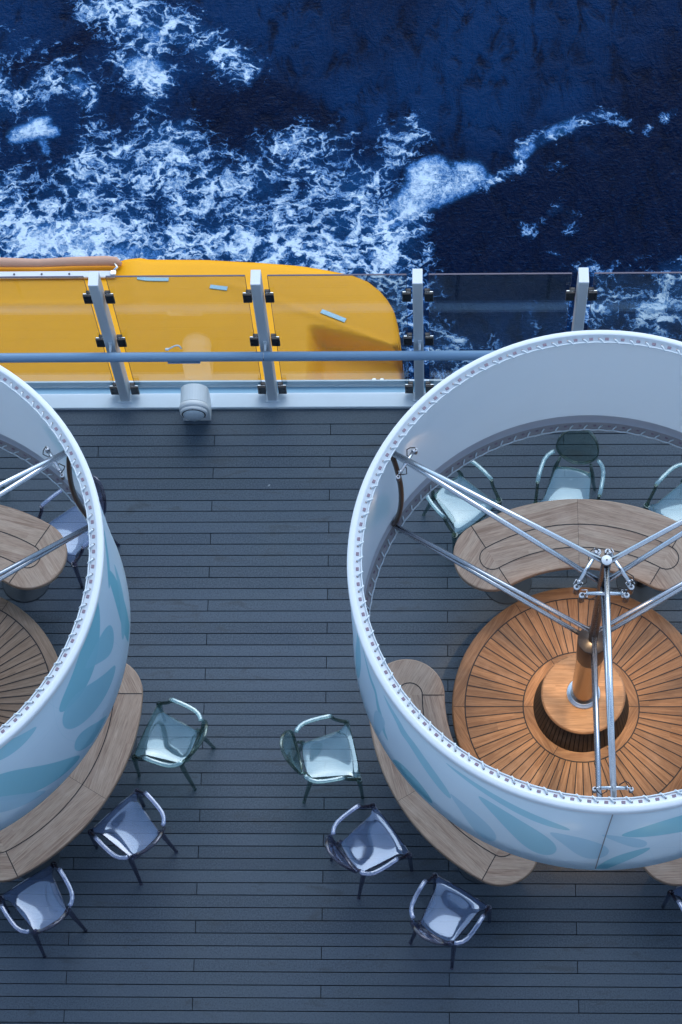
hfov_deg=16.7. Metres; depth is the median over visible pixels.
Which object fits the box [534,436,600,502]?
armchair
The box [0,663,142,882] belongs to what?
crescent table
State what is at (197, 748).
armchair
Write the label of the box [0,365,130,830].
drum canopy
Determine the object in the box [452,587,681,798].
round bench
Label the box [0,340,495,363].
handrail
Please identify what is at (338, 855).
armchair
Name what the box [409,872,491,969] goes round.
armchair
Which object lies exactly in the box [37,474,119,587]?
armchair
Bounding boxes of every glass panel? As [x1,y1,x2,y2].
[0,276,113,382]
[105,275,261,382]
[267,274,408,379]
[429,272,571,380]
[587,272,681,329]
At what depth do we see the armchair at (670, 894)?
17.74 m
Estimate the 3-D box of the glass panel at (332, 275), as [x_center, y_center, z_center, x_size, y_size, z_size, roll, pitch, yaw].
[0.004,-1.465,19.066,1.088,1.956,0.013,0,67,2]
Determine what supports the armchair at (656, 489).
on the deck
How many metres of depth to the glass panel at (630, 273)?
18.07 m
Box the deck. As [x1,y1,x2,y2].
[0,409,681,1023]
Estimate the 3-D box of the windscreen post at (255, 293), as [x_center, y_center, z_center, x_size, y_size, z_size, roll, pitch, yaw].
[-0.626,-1.416,19.079,0.246,2.063,0.148,0,67,2]
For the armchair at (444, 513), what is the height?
0.941 m
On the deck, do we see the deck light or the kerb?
the deck light
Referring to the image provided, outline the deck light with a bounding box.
[179,383,211,420]
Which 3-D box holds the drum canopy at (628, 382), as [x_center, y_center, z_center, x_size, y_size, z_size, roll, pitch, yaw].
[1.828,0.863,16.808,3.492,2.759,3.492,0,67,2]
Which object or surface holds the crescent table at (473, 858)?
on the deck
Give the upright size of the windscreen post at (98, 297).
2.063 m
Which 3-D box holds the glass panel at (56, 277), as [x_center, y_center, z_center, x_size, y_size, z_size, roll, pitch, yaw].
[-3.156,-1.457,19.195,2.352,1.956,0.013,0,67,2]
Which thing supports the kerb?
on the ship hull
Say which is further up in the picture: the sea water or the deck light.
the sea water
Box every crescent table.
[0,505,66,602]
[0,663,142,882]
[369,659,536,886]
[453,499,681,603]
[643,858,681,885]
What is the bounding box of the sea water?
[0,0,681,378]
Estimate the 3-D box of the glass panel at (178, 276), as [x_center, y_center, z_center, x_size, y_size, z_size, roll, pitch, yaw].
[-1.261,-1.462,19.118,1.097,1.956,0.013,0,67,2]
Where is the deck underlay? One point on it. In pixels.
(322, 909)
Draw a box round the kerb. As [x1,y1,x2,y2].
[24,379,443,409]
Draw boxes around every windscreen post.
[83,271,139,402]
[242,270,286,401]
[402,269,433,401]
[565,267,597,331]
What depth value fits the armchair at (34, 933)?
17.94 m
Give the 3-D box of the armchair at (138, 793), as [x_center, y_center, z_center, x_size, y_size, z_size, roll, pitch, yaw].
[-1.591,2.510,18.081,0.548,0.941,0.581,-41,71,-14]
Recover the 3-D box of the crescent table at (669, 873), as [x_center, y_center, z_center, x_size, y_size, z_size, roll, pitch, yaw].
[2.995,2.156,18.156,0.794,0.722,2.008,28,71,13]
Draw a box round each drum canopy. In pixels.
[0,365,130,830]
[347,330,681,869]
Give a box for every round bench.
[0,597,57,729]
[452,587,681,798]
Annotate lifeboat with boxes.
[0,256,403,380]
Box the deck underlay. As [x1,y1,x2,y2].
[0,425,681,1023]
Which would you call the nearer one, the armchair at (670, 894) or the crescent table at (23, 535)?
the armchair at (670, 894)
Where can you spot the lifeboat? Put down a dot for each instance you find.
(213, 314)
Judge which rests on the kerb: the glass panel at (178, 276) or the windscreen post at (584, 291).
the windscreen post at (584, 291)
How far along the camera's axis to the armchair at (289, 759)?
18.26 m
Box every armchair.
[0,861,87,957]
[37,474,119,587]
[88,788,177,885]
[131,698,215,789]
[279,714,363,803]
[325,803,412,898]
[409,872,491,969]
[422,460,501,553]
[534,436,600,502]
[643,466,681,509]
[661,886,681,909]
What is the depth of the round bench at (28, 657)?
18.71 m
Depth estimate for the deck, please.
18.71 m
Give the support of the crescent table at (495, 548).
on the deck
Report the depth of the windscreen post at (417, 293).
18.81 m
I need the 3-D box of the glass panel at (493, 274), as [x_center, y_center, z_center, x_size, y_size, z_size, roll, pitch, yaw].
[1.277,-1.468,19.014,1.115,1.956,0.013,0,67,2]

